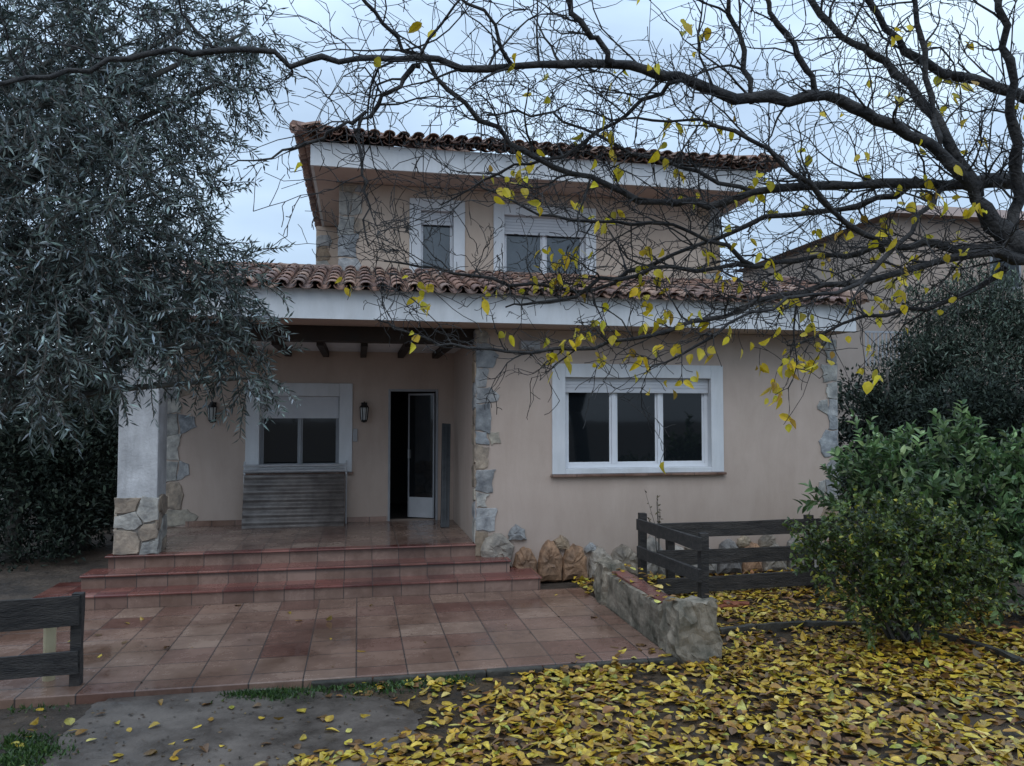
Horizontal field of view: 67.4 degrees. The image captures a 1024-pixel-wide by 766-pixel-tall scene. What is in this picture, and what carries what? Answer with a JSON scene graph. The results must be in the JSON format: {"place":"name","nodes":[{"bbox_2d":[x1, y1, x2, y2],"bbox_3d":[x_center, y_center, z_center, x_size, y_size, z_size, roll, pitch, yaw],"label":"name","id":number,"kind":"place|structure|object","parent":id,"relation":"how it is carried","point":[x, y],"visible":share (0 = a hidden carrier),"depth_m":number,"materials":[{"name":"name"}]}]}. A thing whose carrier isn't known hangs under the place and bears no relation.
{"place":"outdoors","nodes":[
{"label":"outdoors","id":0,"kind":"place"},
{"bbox_2d":[43,688,421,765],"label":"concrete path","id":1,"kind":"structure","parent":0,"point":[377,726],"depth_m":5.26,"materials":[{"name":"grey concrete"}]},
{"bbox_2d":[0,588,669,708],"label":"paved terrace","id":2,"kind":"structure","parent":0,"point":[474,631],"depth_m":7.16,"materials":[{"name":"tile"}]},
{"bbox_2d":[0,592,84,686],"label":"wooden fence","id":3,"kind":"object","parent":2,"relation":"on","point":[35,613],"visible":0.9,"depth_m":5.90,"materials":[{"name":"brown wood"}]},
{"bbox_2d":[42,627,56,681],"bbox_3d":[-3.692,2.090,6.133,0.109,0.650,0.109,0,-3,-11],"label":"pipe post","id":4,"kind":"object","parent":2,"relation":"on","point":[49,640],"visible":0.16,"depth_m":6.10,"materials":[{"name":"beige metal"}]},
{"bbox_2d":[16,112,869,609],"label":"house","id":5,"kind":"structure","parent":0,"point":[546,488],"depth_m":10.49,"materials":[{"name":"beige paint"}]},
{"bbox_2d":[207,401,216,422],"bbox_3d":[-4.467,0.430,11.440,0.150,0.328,0.193,0,-3,-11],"label":"wall lantern","id":6,"kind":"object","parent":5,"relation":"attached to","point":[212,409],"depth_m":11.39,"materials":[{"name":"black metal"}]},
{"bbox_2d":[241,474,344,528],"bbox_3d":[-3.239,1.751,11.430,1.462,0.758,0.212,0,-3,-11],"label":"corrugated panel","id":7,"kind":"object","parent":5,"relation":"on","point":[297,500],"visible":1,"depth_m":11.42,"materials":[{"name":"grey metal"}]},
{"bbox_2d":[243,460,346,523],"bbox_3d":[-3.259,1.656,11.566,1.514,0.958,0.041,0,-3,-11],"label":"metal rack","id":8,"kind":"object","parent":5,"relation":"on","point":[245,471],"visible":0.9,"depth_m":11.59,"materials":[{"name":"metal"}]},
{"bbox_2d":[243,383,352,475],"bbox_3d":[-3.261,0.703,11.811,1.620,1.401,0.220,0,-3,-11],"label":"window","id":9,"kind":"structure","parent":5,"relation":"in","point":[320,430],"depth_m":11.85,"materials":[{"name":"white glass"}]},
{"bbox_2d":[359,401,368,421],"bbox_3d":[-2.286,0.446,11.876,0.150,0.328,0.193,0,-3,-11],"label":"wall lantern","id":10,"kind":"object","parent":5,"relation":"attached to","point":[364,407],"depth_m":11.82,"materials":[{"name":"black metal"}]},
{"bbox_2d":[388,389,437,520],"bbox_3d":[-1.591,1.136,12.268,0.783,2.062,0.377,0,-3,-11],"label":"door","id":11,"kind":"structure","parent":5,"relation":"in","point":[422,408],"depth_m":12.30,"materials":[{"name":"white glass"}]},
{"bbox_2d":[409,198,464,273],"bbox_3d":[-1.092,-2.099,11.161,0.800,1.102,0.180,0,-3,-11],"label":"window","id":12,"kind":"structure","parent":5,"relation":"in","point":[456,242],"depth_m":11.15,"materials":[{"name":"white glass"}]},
{"bbox_2d":[440,423,450,526],"bbox_3d":[-0.997,1.375,11.531,0.134,1.538,0.478,0,-2,-3],"label":"folded shutter","id":13,"kind":"object","parent":5,"relation":"on","point":[445,481],"visible":1,"depth_m":11.50,"materials":[{"name":"grey paint"}]},
{"bbox_2d":[519,340,539,349],"bbox_3d":[0.236,-0.491,10.014,0.260,0.120,0.169,0,-3,-11],"label":"alarm box","id":14,"kind":"object","parent":5,"relation":"attached to","point":[534,347],"visible":0.72,"depth_m":9.97,"materials":[{"name":"grey plastic"}]},
{"bbox_2d":[493,203,595,276],"bbox_3d":[0.482,-2.079,11.475,1.563,1.101,0.180,0,-3,-11],"label":"window","id":15,"kind":"structure","parent":5,"relation":"in","point":[544,225],"depth_m":11.47,"materials":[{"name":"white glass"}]},
{"bbox_2d":[550,363,726,476],"bbox_3d":[1.707,0.500,10.394,2.467,1.493,0.220,0,-3,-11],"label":"window","id":16,"kind":"structure","parent":5,"relation":"in","point":[616,438],"depth_m":10.43,"materials":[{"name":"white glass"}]},
{"bbox_2d":[0,513,1009,765],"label":"garden soil","id":17,"kind":"structure","parent":0,"point":[24,583],"depth_m":9.91,"materials":[{"name":"brown soil"}]},
{"bbox_2d":[0,366,117,572],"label":"evergreen tree","id":18,"kind":"object","parent":17,"relation":"on","point":[16,465],"visible":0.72,"depth_m":11.36,"materials":[{"name":"green plant"}]},
{"bbox_2d":[21,373,118,553],"bbox_3d":[-6.860,1.421,12.534,2.055,3.419,1.986,-2,-3,41],"label":"evergreen tree","id":19,"kind":"object","parent":17,"relation":"on","point":[109,437],"visible":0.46,"depth_m":12.23,"materials":[{"name":"green plant"}]},
{"bbox_2d":[0,0,308,458],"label":"olive tree","id":20,"kind":"object","parent":17,"relation":"on","point":[48,290],"visible":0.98,"depth_m":3.92,"materials":[{"name":"green plant"}]},
{"bbox_2d":[0,673,475,765],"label":"grass","id":21,"kind":"structure","parent":17,"relation":"on","point":[28,752],"depth_m":5.65,"materials":[{"name":"green plant"}]},
{"bbox_2d":[311,657,677,690],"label":"terrace kerb","id":22,"kind":"structure","parent":17,"relation":"on","point":[507,671],"depth_m":6.35,"materials":[{"name":"grey concrete"}]},
{"bbox_2d":[0,0,1023,473],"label":"mulberry tree","id":23,"kind":"object","parent":17,"relation":"on","point":[1006,234],"visible":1,"depth_m":4.17,"materials":[{"name":"brown plant"}]},
{"bbox_2d":[594,559,721,665],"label":"planter wall","id":24,"kind":"structure","parent":17,"relation":"on","point":[683,628],"depth_m":7.02,"materials":[{"name":"stone"}]},
{"bbox_2d":[636,513,708,599],"bbox_3d":[1.734,2.042,8.460,0.150,1.053,1.437,1,-3,-18],"label":"wooden fence","id":25,"kind":"object","parent":17,"relation":"on","point":[699,573],"visible":0.84,"depth_m":8.21,"materials":[{"name":"brown wood"}]},
{"bbox_2d":[656,514,835,594],"bbox_3d":[2.812,2.108,9.235,2.340,0.986,0.163,1,-3,-12],"label":"wooden fence","id":26,"kind":"object","parent":17,"relation":"on","point":[743,555],"visible":0.54,"depth_m":9.14,"materials":[{"name":"brown wood"}]},
{"bbox_2d":[837,358,942,545],"bbox_3d":[6.112,1.286,12.399,1.773,3.471,1.780,0,-3,-11],"label":"evergreen tree","id":27,"kind":"object","parent":17,"relation":"on","point":[887,419],"visible":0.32,"depth_m":12.44,"materials":[{"name":"green plant"}]},
{"bbox_2d":[869,281,971,442],"bbox_3d":[7.578,0.484,13.962,1.795,4.737,1.813,0,-3,-11],"label":"feathery tree","id":28,"kind":"object","parent":17,"relation":"on","point":[909,353],"visible":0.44,"depth_m":13.84,"materials":[{"name":"green plant"}]},
{"bbox_2d":[892,361,1009,553],"bbox_3d":[6.810,1.344,12.011,1.993,3.391,2.108,0,-3,-11],"label":"evergreen tree","id":29,"kind":"object","parent":17,"relation":"on","point":[941,397],"visible":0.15,"depth_m":11.77,"materials":[{"name":"green plant"}]},
{"bbox_2d":[905,256,1023,469],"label":"feathery tree","id":30,"kind":"object","parent":17,"relation":"on","point":[1005,327],"visible":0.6,"depth_m":12.74,"materials":[{"name":"green plant"}]},
{"bbox_2d":[960,359,1023,562],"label":"evergreen tree","id":31,"kind":"object","parent":17,"relation":"on","point":[1012,414],"visible":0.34,"depth_m":11.37,"materials":[{"name":"green plant"}]},
{"bbox_2d":[0,472,1010,531],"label":"ground","id":32,"kind":"structure","parent":0,"point":[113,515],"depth_m":16.09,"materials":[{"name":"soil"}]},
{"bbox_2d":[0,211,69,529],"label":"evergreen tree","id":33,"kind":"object","parent":32,"relation":"on","point":[22,388],"visible":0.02,"depth_m":14.21,"materials":[{"name":"green plant"}]},
{"bbox_2d":[19,335,120,468],"bbox_3d":[-9.786,-0.074,19.157,4.085,6.296,4.011,-1,-3,22],"label":"evergreen tree","id":34,"kind":"object","parent":32,"relation":"on","point":[89,378],"visible":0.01,"depth_m":18.06,"materials":[{"name":"green plant"}]},
{"bbox_2d":[35,362,119,527],"bbox_3d":[-7.801,1.268,15.806,3.833,4.894,3.894,0,-3,-11],"label":"evergreen tree","id":35,"kind":"object","parent":32,"relation":"on","point":[102,440],"depth_m":15.58,"materials":[{"name":"green plant"}]},
{"bbox_2d":[0,564,1023,765],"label":"fallen leaves","id":36,"kind":"object","parent":32,"relation":"on","point":[611,754],"visible":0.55,"depth_m":5.60,"materials":[{"name":"yellow plant"}]},
{"bbox_2d":[717,600,749,609],"bbox_3d":[2.362,2.469,8.546,0.609,0.046,0.264,1,-3,-23],"label":"broken plank","id":37,"kind":"object","parent":36,"relation":"on","point":[724,604],"visible":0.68,"depth_m":8.53,"materials":[{"name":"red wood"}]},
{"bbox_2d":[734,205,1023,477],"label":"neighbouring house","id":38,"kind":"structure","parent":32,"relation":"on","point":[850,357],"depth_m":25.74,"materials":[{"name":"paint"}]},
{"bbox_2d":[989,256,1020,289],"bbox_3d":[16.660,-3.862,25.913,1.200,1.400,0.060,0,-3,-11],"label":"window","id":39,"kind":"structure","parent":38,"relation":"in","point":[1012,267],"depth_m":25.91,"materials":[{"name":"grey glass"}]},
{"bbox_2d":[837,382,1023,519],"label":"hedge","id":40,"kind":"object","parent":32,"relation":"on","point":[848,435],"visible":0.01,"depth_m":16.42,"materials":[{"name":"green plant"}]},
{"bbox_2d":[0,0,1023,418],"label":"sky","id":41,"kind":"structure","parent":0,"point":[626,19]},
{"bbox_2d":[343,665,847,765],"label":"leaf bed ground","id":42,"kind":"structure","parent":0,"point":[454,696],"depth_m":5.49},
{"bbox_2d":[593,574,1023,765],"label":"flower bed ground","id":43,"kind":"structure","parent":0,"point":[941,710],"depth_m":6.03,"materials":[{"name":"brown soil"}]},
{"bbox_2d":[644,489,661,574],"bbox_3d":[1.887,1.989,10.066,0.291,1.190,0.145,2,-3,-32],"label":"dry weed","id":44,"kind":"object","parent":43,"relation":"on","point":[659,517],"visible":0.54,"depth_m":10.08,"materials":[{"name":"brown plant"}]},
{"bbox_2d":[719,620,1023,667],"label":"garden edging","id":45,"kind":"object","parent":43,"relation":"on","point":[778,626],"visible":0.48,"depth_m":7.55,"materials":[{"name":"grey concrete"}]},
{"bbox_2d":[781,485,1021,653],"bbox_3d":[3.624,1.718,7.181,2.291,1.551,1.305,0,-3,-11],"label":"shrub","id":46,"kind":"object","parent":43,"relation":"on","point":[930,556],"visible":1,"depth_m":6.97,"materials":[{"name":"green plant"}]},
{"bbox_2d":[793,399,1023,625],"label":"shrub","id":47,"kind":"object","parent":43,"relation":"on","point":[1005,480],"visible":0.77,"depth_m":8.28,"materials":[{"name":"green plant"}]}
]}

